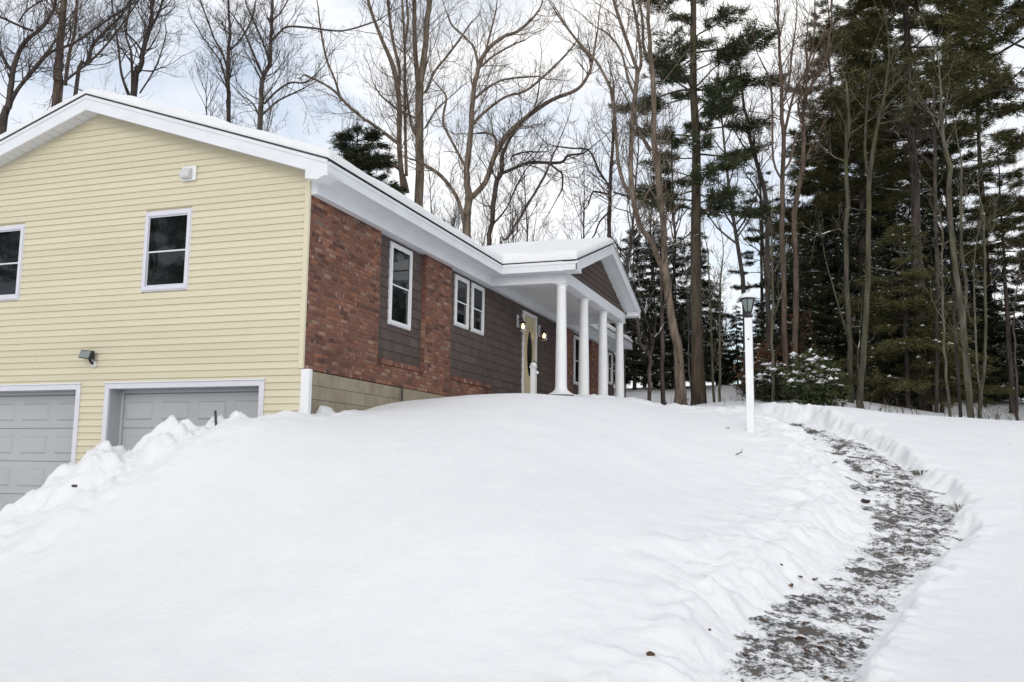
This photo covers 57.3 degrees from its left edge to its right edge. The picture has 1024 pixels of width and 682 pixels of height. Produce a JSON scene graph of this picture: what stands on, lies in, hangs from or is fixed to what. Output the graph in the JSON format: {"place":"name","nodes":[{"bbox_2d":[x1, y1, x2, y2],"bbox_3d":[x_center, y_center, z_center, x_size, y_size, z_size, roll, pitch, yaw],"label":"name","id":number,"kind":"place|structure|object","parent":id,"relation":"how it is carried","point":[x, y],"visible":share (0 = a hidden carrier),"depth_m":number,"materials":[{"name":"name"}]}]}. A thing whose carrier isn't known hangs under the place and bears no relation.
{"place":"outdoors","nodes":[
{"label":"outdoors","id":0,"kind":"place"},
{"bbox_2d":[0,385,1023,681],"bbox_3d":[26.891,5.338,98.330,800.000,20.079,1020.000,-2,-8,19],"label":"snow ground","id":1,"kind":"structure","parent":0,"point":[516,537],"depth_m":8.78,"materials":[{"name":"snow"}]},
{"bbox_2d":[0,0,152,123],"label":"bare tree","id":2,"kind":"object","parent":1,"relation":"on","point":[59,83],"visible":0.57,"depth_m":35.91,"materials":[{"name":"brown plant"}]},
{"bbox_2d":[0,0,153,134],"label":"bare tree","id":3,"kind":"object","parent":1,"relation":"on","point":[12,93],"visible":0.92,"depth_m":33.87,"materials":[{"name":"brown plant"}]},
{"bbox_2d":[6,0,161,95],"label":"bare tree","id":4,"kind":"object","parent":1,"relation":"on","point":[89,58],"visible":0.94,"depth_m":32.71,"materials":[{"name":"brown plant"}]},
{"bbox_2d":[70,0,198,96],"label":"bare tree","id":5,"kind":"object","parent":1,"relation":"on","point":[137,70],"visible":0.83,"depth_m":34.98,"materials":[{"name":"brown plant"}]},
{"bbox_2d":[185,45,225,117],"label":"bare tree","id":6,"kind":"object","parent":1,"relation":"on","point":[210,103],"visible":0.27,"depth_m":47.95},
{"bbox_2d":[182,0,267,126],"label":"bare tree","id":7,"kind":"object","parent":1,"relation":"on","point":[229,68],"visible":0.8,"depth_m":36.99,"materials":[{"name":"brown plant"}]},
{"bbox_2d":[207,86,242,125],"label":"bare tree","id":8,"kind":"object","parent":1,"relation":"on","point":[222,108],"visible":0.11,"depth_m":43.93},
{"bbox_2d":[234,63,293,133],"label":"bare tree","id":9,"kind":"object","parent":1,"relation":"on","point":[270,109],"visible":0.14,"depth_m":44.77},
{"bbox_2d":[205,0,416,133],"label":"bare tree","id":10,"kind":"object","parent":1,"relation":"on","point":[264,72],"visible":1,"depth_m":33.94,"materials":[{"name":"brown plant"}]},
{"bbox_2d":[0,93,640,510],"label":"ranch house","id":11,"kind":"structure","parent":1,"relation":"on","point":[164,267],"depth_m":14.80,"materials":[{"name":"yellow plastic"}]},
{"bbox_2d":[0,224,25,300],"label":"window","id":12,"kind":"structure","parent":11,"relation":"in","point":[12,236],"depth_m":15.40,"materials":[{"name":"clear glass"}]},
{"bbox_2d":[0,395,75,510],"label":"garage door","id":13,"kind":"structure","parent":11,"relation":"in","point":[36,431],"depth_m":15.09,"materials":[{"name":"grey metal"}]},
{"bbox_2d":[78,350,96,367],"bbox_3d":[-6.554,0.269,14.468,0.230,0.274,0.178,-2,-8,19],"label":"flood light","id":14,"kind":"object","parent":11,"relation":"attached to","point":[89,355],"visible":1,"depth_m":14.43,"materials":[{"name":"grey plastic"}]},
{"bbox_2d":[141,208,192,291],"bbox_3d":[-5.290,-1.391,14.360,0.879,1.261,0.055,-2,-8,19],"label":"window","id":15,"kind":"structure","parent":11,"relation":"in","point":[165,266],"depth_m":14.36,"materials":[{"name":"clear glass"}]},
{"bbox_2d":[122,391,258,449],"bbox_3d":[-4.811,1.812,14.068,2.681,2.178,0.090,-2,-8,19],"label":"garage door","id":16,"kind":"structure","parent":11,"relation":"in","point":[143,412],"depth_m":14.24,"materials":[{"name":"grey metal"}]},
{"bbox_2d":[0,88,634,342],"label":"roof snow","id":17,"kind":"structure","parent":11,"relation":"on","point":[543,250],"depth_m":15.35,"materials":[{"name":"snow"}]},
{"bbox_2d":[387,241,412,330],"bbox_3d":[-1.974,-0.963,16.592,0.055,1.456,0.861,-2,-8,19],"label":"window","id":18,"kind":"structure","parent":11,"relation":"in","point":[401,258],"depth_m":16.59,"materials":[{"name":"white paint"}]},
{"bbox_2d":[453,274,469,329],"bbox_3d":[-1.034,-0.796,19.267,0.055,1.051,0.726,-2,-8,19],"label":"window","id":19,"kind":"structure","parent":11,"relation":"in","point":[461,291],"depth_m":19.27,"materials":[{"name":"white paint"}]},
{"bbox_2d":[470,282,484,335],"bbox_3d":[-0.736,-0.679,20.108,0.055,1.051,0.706,-2,-8,19],"label":"window","id":20,"kind":"structure","parent":11,"relation":"in","point":[477,292],"depth_m":20.12,"materials":[{"name":"white paint"}]},
{"bbox_2d":[521,310,536,393],"bbox_3d":[0.455,0.446,23.350,0.111,2.290,1.090,-2,-8,19],"label":"front door","id":21,"kind":"structure","parent":11,"relation":"in","point":[529,337],"depth_m":23.31,"materials":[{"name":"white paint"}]},
{"bbox_2d":[573,335,578,384],"bbox_3d":[1.948,0.587,27.664,0.055,1.436,0.876,-2,-8,19],"label":"window","id":22,"kind":"structure","parent":11,"relation":"in","point":[576,339],"depth_m":27.49,"materials":[{"name":"white paint"}]},
{"bbox_2d":[607,351,612,384],"bbox_3d":[3.289,0.915,31.472,0.055,1.076,0.686,-2,-8,19],"label":"window","id":23,"kind":"structure","parent":11,"relation":"in","point":[610,356],"depth_m":31.58,"materials":[{"name":"white paint"}]},
{"bbox_2d":[326,118,410,194],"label":"pine tree","id":24,"kind":"object","parent":1,"relation":"on","point":[356,155],"visible":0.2,"depth_m":36.79,"materials":[{"name":"green plant"}]},
{"bbox_2d":[278,0,483,206],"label":"bare tree","id":25,"kind":"object","parent":1,"relation":"on","point":[416,125],"visible":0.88,"depth_m":37.87,"materials":[{"name":"beige plant"}]},
{"bbox_2d":[423,142,463,225],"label":"bare tree","id":26,"kind":"object","parent":1,"relation":"on","point":[431,211],"visible":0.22,"depth_m":49.22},
{"bbox_2d":[430,176,473,228],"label":"bare tree","id":27,"kind":"object","parent":1,"relation":"on","point":[456,225],"visible":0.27,"depth_m":49.39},
{"bbox_2d":[439,163,478,231],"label":"bare tree","id":28,"kind":"object","parent":1,"relation":"on","point":[457,191],"visible":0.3,"depth_m":55.16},
{"bbox_2d":[254,119,668,388],"bbox_3d":[-12.349,-2.305,44.569,39.182,11.862,20.544,-2,-8,19],"label":"thicket","id":29,"kind":"object","parent":1,"relation":"on","point":[625,326],"visible":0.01,"depth_m":37.30,"materials":[{"name":"brown plant"}]},
{"bbox_2d":[471,187,500,245],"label":"bare tree","id":30,"kind":"object","parent":1,"relation":"on","point":[487,222],"visible":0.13,"depth_m":68.00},
{"bbox_2d":[373,0,618,237],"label":"bare tree","id":31,"kind":"object","parent":1,"relation":"on","point":[465,214],"visible":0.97,"depth_m":35.92,"materials":[{"name":"beige plant"}]},
{"bbox_2d":[489,165,533,242],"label":"bare tree","id":32,"kind":"object","parent":1,"relation":"on","point":[513,219],"visible":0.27,"depth_m":43.23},
{"bbox_2d":[494,202,528,243],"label":"bare tree","id":33,"kind":"object","parent":1,"relation":"on","point":[508,228],"visible":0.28,"depth_m":66.84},
{"bbox_2d":[492,108,552,241],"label":"bare tree","id":34,"kind":"object","parent":1,"relation":"on","point":[527,224],"visible":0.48,"depth_m":40.39,"materials":[{"name":"plant"}]},
{"bbox_2d":[529,362,538,393],"bbox_3d":[0.485,0.989,20.348,0.210,1.072,0.160,-2,-8,19],"label":"rail post","id":35,"kind":"object","parent":1,"relation":"on","point":[533,371],"visible":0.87,"depth_m":20.33,"materials":[{"name":"white paint"}]},
{"bbox_2d":[498,85,581,243],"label":"bare tree","id":36,"kind":"object","parent":1,"relation":"on","point":[512,230],"visible":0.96,"depth_m":34.98,"materials":[{"name":"brown plant"}]},
{"bbox_2d":[462,90,630,245],"bbox_3d":[1.047,-3.507,35.299,6.555,13.004,5.151,-2,-8,19],"label":"bare tree","id":37,"kind":"object","parent":1,"relation":"on","point":[494,194],"visible":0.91,"depth_m":35.98,"materials":[{"name":"brown plant"}]},
{"bbox_2d":[542,100,618,249],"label":"bare tree","id":38,"kind":"object","parent":1,"relation":"on","point":[584,207],"visible":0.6,"depth_m":43.49,"materials":[{"name":"plant"}]},
{"bbox_2d":[522,38,682,324],"bbox_3d":[3.686,-4.731,35.956,5.415,14.903,7.561,-2,-8,19],"label":"bare tree","id":39,"kind":"object","parent":1,"relation":"on","point":[608,214],"visible":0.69,"depth_m":36.76,"materials":[{"name":"brown plant"}]},
{"bbox_2d":[550,0,709,404],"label":"bare tree","id":40,"kind":"object","parent":1,"relation":"on","point":[680,396],"visible":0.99,"depth_m":28.85,"materials":[{"name":"beige plant"}]},
{"bbox_2d":[611,228,674,389],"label":"hemlock tree","id":41,"kind":"object","parent":1,"relation":"on","point":[638,362],"visible":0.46,"depth_m":40.22,"materials":[{"name":"green plant"}]},
{"bbox_2d":[600,86,685,396],"bbox_3d":[5.146,-4.416,39.118,3.302,14.193,3.496,-5,-9,34],"label":"bare tree","id":42,"kind":"object","parent":1,"relation":"on","point":[631,240],"visible":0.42,"depth_m":38.94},
{"bbox_2d":[623,247,664,400],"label":"bare tree","id":43,"kind":"object","parent":1,"relation":"on","point":[643,348],"visible":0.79,"depth_m":26.95,"materials":[{"name":"brown plant"}]},
{"bbox_2d":[614,218,687,386],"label":"hemlock tree","id":44,"kind":"object","parent":1,"relation":"on","point":[647,247],"visible":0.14,"depth_m":43.73,"materials":[{"name":"green plant"}]},
{"bbox_2d":[621,101,684,386],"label":"bare tree","id":45,"kind":"object","parent":1,"relation":"on","point":[651,208],"visible":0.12,"depth_m":47.97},
{"bbox_2d":[644,185,693,404],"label":"bare tree","id":46,"kind":"object","parent":1,"relation":"on","point":[662,380],"visible":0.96,"depth_m":28.95,"materials":[{"name":"brown plant"}]},
{"bbox_2d":[639,83,711,385],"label":"bare tree","id":47,"kind":"object","parent":1,"relation":"on","point":[672,213],"visible":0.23,"depth_m":47.87,"materials":[{"name":"plant"}]},
{"bbox_2d":[635,235,723,388],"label":"hemlock tree","id":48,"kind":"object","parent":1,"relation":"on","point":[680,311],"visible":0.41,"depth_m":40.28,"materials":[{"name":"green plant"}]},
{"bbox_2d":[678,232,718,390],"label":"bare tree","id":49,"kind":"object","parent":1,"relation":"on","point":[687,303],"visible":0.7,"depth_m":36.62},
{"bbox_2d":[607,0,791,404],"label":"pine tree","id":50,"kind":"object","parent":1,"relation":"on","point":[665,63],"visible":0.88,"depth_m":30.47,"materials":[{"name":"green plant"}]},
{"bbox_2d":[667,231,742,384],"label":"hemlock tree","id":51,"kind":"object","parent":1,"relation":"on","point":[703,267],"visible":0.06,"depth_m":44.44,"materials":[{"name":"green plant"}]},
{"bbox_2d":[690,193,748,402],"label":"bare tree","id":52,"kind":"object","parent":1,"relation":"on","point":[712,360],"visible":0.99,"depth_m":29.95,"materials":[{"name":"brown plant"}]},
{"bbox_2d":[672,0,770,396],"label":"bare tree","id":53,"kind":"object","parent":1,"relation":"on","point":[733,223],"visible":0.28,"depth_m":38.63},
{"bbox_2d":[703,286,740,384],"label":"hemlock tree","id":54,"kind":"object","parent":1,"relation":"on","point":[726,374],"visible":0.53,"depth_m":42.23,"materials":[{"name":"green plant"}]},
{"bbox_2d":[705,213,739,401],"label":"bare tree","id":55,"kind":"object","parent":1,"relation":"on","point":[719,351],"visible":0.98,"depth_m":29.96,"materials":[{"name":"brown plant"}]},
{"bbox_2d":[725,305,754,384],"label":"hemlock tree","id":56,"kind":"object","parent":1,"relation":"on","point":[738,349],"visible":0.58,"depth_m":43.41,"materials":[{"name":"green plant"}]},
{"bbox_2d":[739,292,755,432],"bbox_3d":[3.581,0.554,14.112,0.248,2.626,0.252,-2,-8,19],"label":"lamp post","id":57,"kind":"object","parent":1,"relation":"on","point":[748,299],"visible":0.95,"depth_m":14.10,"materials":[{"name":"metal"}]},
{"bbox_2d":[731,300,765,388],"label":"hemlock tree","id":58,"kind":"object","parent":1,"relation":"on","point":[758,306],"visible":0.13,"depth_m":38.45,"materials":[{"name":"green plant"}]},
{"bbox_2d":[707,21,799,359],"bbox_3d":[7.624,-4.241,32.400,4.502,14.608,3.230,6,-9,-32],"label":"bare tree","id":59,"kind":"object","parent":1,"relation":"on","point":[767,250],"visible":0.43,"depth_m":32.93,"materials":[{"name":"brown plant"}]},
{"bbox_2d":[721,107,793,276],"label":"bare tree","id":60,"kind":"object","parent":1,"relation":"on","point":[763,231],"visible":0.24,"depth_m":46.48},
{"bbox_2d":[727,170,789,345],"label":"pine tree","id":61,"kind":"object","parent":1,"relation":"on","point":[752,239],"visible":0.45,"depth_m":40.95,"materials":[{"name":"green plant"}]},
{"bbox_2d":[731,340,787,398],"bbox_3d":[7.694,0.910,28.580,2.026,1.964,1.690,-2,-8,19],"label":"leafy bush","id":62,"kind":"object","parent":1,"relation":"on","point":[764,351],"visible":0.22,"depth_m":28.64,"materials":[{"name":"green plant"}]},
{"bbox_2d":[737,252,802,400],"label":"hemlock tree","id":63,"kind":"object","parent":1,"relation":"on","point":[776,321],"visible":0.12,"depth_m":34.51,"materials":[{"name":"green plant"}]},
{"bbox_2d":[754,357,794,400],"bbox_3d":[7.725,1.213,27.670,1.536,1.494,1.791,-2,-8,19],"label":"leafy bush","id":64,"kind":"object","parent":1,"relation":"on","point":[763,386],"visible":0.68,"depth_m":27.30,"materials":[{"name":"green plant"}]},
{"bbox_2d":[757,156,797,401],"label":"bare tree","id":65,"kind":"object","parent":1,"relation":"on","point":[772,329],"visible":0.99,"depth_m":26.98,"materials":[{"name":"brown plant"}]},
{"bbox_2d":[753,196,819,347],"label":"hemlock tree","id":66,"kind":"object","parent":1,"relation":"on","point":[778,241],"visible":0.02,"depth_m":44.10,"materials":[{"name":"green plant"}]},
{"bbox_2d":[733,0,846,370],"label":"bare tree","id":67,"kind":"object","parent":1,"relation":"on","point":[783,98],"visible":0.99,"depth_m":28.94,"materials":[{"name":"brown plant"}]},
{"bbox_2d":[774,199,826,359],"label":"hemlock tree","id":68,"kind":"object","parent":1,"relation":"on","point":[803,203],"visible":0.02,"depth_m":40.76,"materials":[{"name":"green plant"}]},
{"bbox_2d":[779,307,825,393],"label":"tree","id":69,"kind":"object","parent":1,"relation":"on","point":[800,348],"visible":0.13,"depth_m":32.12,"materials":[{"name":"green plant"}]},
{"bbox_2d":[756,0,855,397],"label":"bare tree","id":70,"kind":"object","parent":1,"relation":"on","point":[796,255],"visible":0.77,"depth_m":29.94,"materials":[{"name":"brown plant"}]},
{"bbox_2d":[761,230,855,399],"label":"hemlock tree","id":71,"kind":"object","parent":1,"relation":"on","point":[805,301],"visible":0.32,"depth_m":33.38,"materials":[{"name":"green plant"}]},
{"bbox_2d":[774,334,859,406],"bbox_3d":[8.213,0.902,25.719,2.015,2.202,2.052,2,-8,-7],"label":"rhododendron bush","id":72,"kind":"object","parent":1,"relation":"on","point":[812,382],"visible":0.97,"depth_m":25.23,"materials":[{"name":"green plant"}]},
{"bbox_2d":[763,115,871,330],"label":"pine tree","id":73,"kind":"object","parent":1,"relation":"on","point":[794,169],"visible":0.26,"depth_m":36.93,"materials":[{"name":"green plant"}]},
{"bbox_2d":[787,183,856,357],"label":"hemlock tree","id":74,"kind":"object","parent":1,"relation":"on","point":[817,243],"visible":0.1,"depth_m":36.59,"materials":[{"name":"green plant"}]},
{"bbox_2d":[790,176,860,395],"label":"hemlock tree","id":75,"kind":"object","parent":1,"relation":"on","point":[834,261],"visible":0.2,"depth_m":35.55,"materials":[{"name":"green plant"}]},
{"bbox_2d":[774,0,898,323],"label":"pine tree","id":76,"kind":"object","parent":1,"relation":"on","point":[793,132],"visible":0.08,"depth_m":43.97,"materials":[{"name":"green plant"}]},
{"bbox_2d":[780,32,893,402],"bbox_3d":[8.623,-3.635,26.135,5.269,11.052,2.529,7,-10,-41],"label":"bare tree","id":77,"kind":"object","parent":1,"relation":"on","point":[847,304],"visible":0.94,"depth_m":26.95,"materials":[{"name":"brown plant"}]},
{"bbox_2d":[665,388,1020,419],"bbox_3d":[8.936,2.151,29.081,13.622,1.635,10.169,-6,-10,41],"label":"underbrush","id":78,"kind":"object","parent":1,"relation":"on","point":[885,406],"visible":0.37,"depth_m":26.93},
{"bbox_2d":[799,43,937,365],"bbox_3d":[12.765,-4.106,34.093,4.602,14.505,5.417,-1,-8,13],"label":"pine tree","id":79,"kind":"object","parent":1,"relation":"on","point":[829,202],"visible":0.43,"depth_m":33.82,"materials":[{"name":"green plant"}]},
{"bbox_2d":[819,211,933,411],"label":"hemlock tree","id":80,"kind":"object","parent":1,"relation":"on","point":[853,285],"visible":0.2,"depth_m":33.50,"materials":[{"name":"green plant"}]},
{"bbox_2d":[839,245,918,409],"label":"hemlock tree","id":81,"kind":"object","parent":1,"relation":"on","point":[886,371],"visible":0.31,"depth_m":30.16,"materials":[{"name":"green plant"}]},
{"bbox_2d":[837,184,942,373],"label":"hemlock tree","id":82,"kind":"object","parent":1,"relation":"on","point":[875,231],"visible":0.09,"depth_m":35.55,"materials":[{"name":"green plant"}]},
{"bbox_2d":[836,0,950,408],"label":"bare tree","id":83,"kind":"object","parent":1,"relation":"on","point":[863,350],"visible":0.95,"depth_m":25.94,"materials":[{"name":"brown plant"}]},
{"bbox_2d":[825,0,964,257],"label":"pine tree","id":84,"kind":"object","parent":1,"relation":"on","point":[899,20],"visible":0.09,"depth_m":39.82,"materials":[{"name":"green plant"}]},
{"bbox_2d":[795,0,1023,411],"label":"pine tree","id":85,"kind":"object","parent":1,"relation":"on","point":[868,29],"visible":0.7,"depth_m":29.95,"materials":[{"name":"green plant"}]},
{"bbox_2d":[872,205,963,394],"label":"hemlock tree","id":86,"kind":"object","parent":1,"relation":"on","point":[908,222],"visible":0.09,"depth_m":34.70,"materials":[{"name":"green plant"}]},
{"bbox_2d":[834,213,1003,408],"bbox_3d":[11.632,-0.848,27.510,4.794,6.185,3.973,-4,-9,31],"label":"hemlock tree","id":87,"kind":"object","parent":1,"relation":"on","point":[904,305],"visible":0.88,"depth_m":27.64,"materials":[{"name":"green plant"}]},
{"bbox_2d":[884,6,962,412],"bbox_3d":[12.037,-3.783,26.792,2.252,12.441,2.535,0,-8,5],"label":"bare tree","id":88,"kind":"object","parent":1,"relation":"on","point":[937,352],"visible":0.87,"depth_m":26.96,"materials":[{"name":"brown plant"}]},
{"bbox_2d":[912,157,951,416],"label":"bare tree","id":89,"kind":"object","parent":1,"relation":"on","point":[943,340],"visible":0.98,"depth_m":23.49,"materials":[{"name":"brown plant"}]},
{"bbox_2d":[890,183,987,388],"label":"hemlock tree","id":90,"kind":"object","parent":1,"relation":"on","point":[908,204],"visible":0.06,"depth_m":36.65,"materials":[{"name":"green plant"}]},
{"bbox_2d":[904,0,990,417],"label":"bare tree","id":91,"kind":"object","parent":1,"relation":"on","point":[966,362],"visible":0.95,"depth_m":23.97,"materials":[{"name":"brown plant"}]},
{"bbox_2d":[903,120,1009,273],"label":"pine tree","id":92,"kind":"object","parent":1,"relation":"on","point":[969,155],"visible":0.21,"depth_m":38.49,"materials":[{"name":"green plant"}]},
{"bbox_2d":[896,264,1023,412],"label":"hemlock tree","id":93,"kind":"object","parent":1,"relation":"on","point":[1000,390],"visible":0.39,"depth_m":28.77,"materials":[{"name":"green plant"}]},
{"bbox_2d":[921,212,999,400],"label":"hemlock tree","id":94,"kind":"object","parent":1,"relation":"on","point":[931,250],"visible":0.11,"depth_m":35.35,"materials":[{"name":"green plant"}]},
{"bbox_2d":[899,0,1023,278],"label":"pine tree","id":95,"kind":"object","parent":1,"relation":"on","point":[969,14],"visible":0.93,"depth_m":26.00,"materials":[{"name":"green plant"}]},
{"bbox_2d":[948,214,976,416],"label":"bare tree","id":96,"kind":"object","parent":1,"relation":"on","point":[957,373],"visible":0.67,"depth_m":24.47,"materials":[{"name":"brown plant"}]},
{"bbox_2d":[921,23,1023,400],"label":"pine tree","id":97,"kind":"object","parent":1,"relation":"on","point":[953,148],"visible":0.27,"depth_m":37.25,"materials":[{"name":"green plant"}]},
{"bbox_2d":[940,216,1022,383],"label":"hemlock tree","id":98,"kind":"object","parent":1,"relation":"on","point":[1002,370],"visible":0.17,"depth_m":36.09,"materials":[{"name":"green plant"}]},
{"bbox_2d":[943,115,1023,418],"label":"bare tree","id":99,"kind":"object","parent":1,"relation":"on","point":[980,401],"visible":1,"depth_m":23.89,"materials":[{"name":"brown plant"}]},
{"bbox_2d":[947,150,1023,413],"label":"pine tree","id":100,"kind":"object","parent":1,"relation":"on","point":[987,176],"visible":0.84,"depth_m":32.64,"materials":[{"name":"green plant"}]},
{"bbox_2d":[953,264,1023,399],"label":"hemlock tree","id":101,"kind":"object","parent":1,"relation":"on","point":[991,291],"visible":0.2,"depth_m":36.21,"materials":[{"name":"green plant"}]},
{"bbox_2d":[970,250,1023,401],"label":"hemlock tree","id":102,"kind":"object","parent":1,"relation":"on","point":[999,324],"visible":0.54,"depth_m":35.28,"materials":[{"name":"green plant"}]},
{"bbox_2d":[984,245,1023,400],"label":"hemlock tree","id":103,"kind":"object","parent":1,"relation":"on","point":[1020,334],"visible":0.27,"depth_m":35.39,"materials":[{"name":"green plant"}]},
{"bbox_2d":[996,224,1023,420],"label":"bare tree","id":104,"kind":"object","parent":1,"relation":"on","point":[1017,398],"visible":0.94,"depth_m":21.99,"materials":[{"name":"brown plant"}]},
{"bbox_2d":[0,0,1023,399],"label":"sky","id":105,"kind":"structure","parent":0,"point":[167,90],"materials":[{"name":"white"}]},
{"bbox_2d":[733,430,963,681],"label":"path","id":106,"kind":"structure","parent":0,"point":[777,627],"depth_m":7.88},
{"bbox_2d":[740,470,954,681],"bbox_3d":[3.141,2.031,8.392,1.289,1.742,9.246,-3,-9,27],"label":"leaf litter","id":107,"kind":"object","parent":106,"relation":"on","point":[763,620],"visible":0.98,"depth_m":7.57,"materials":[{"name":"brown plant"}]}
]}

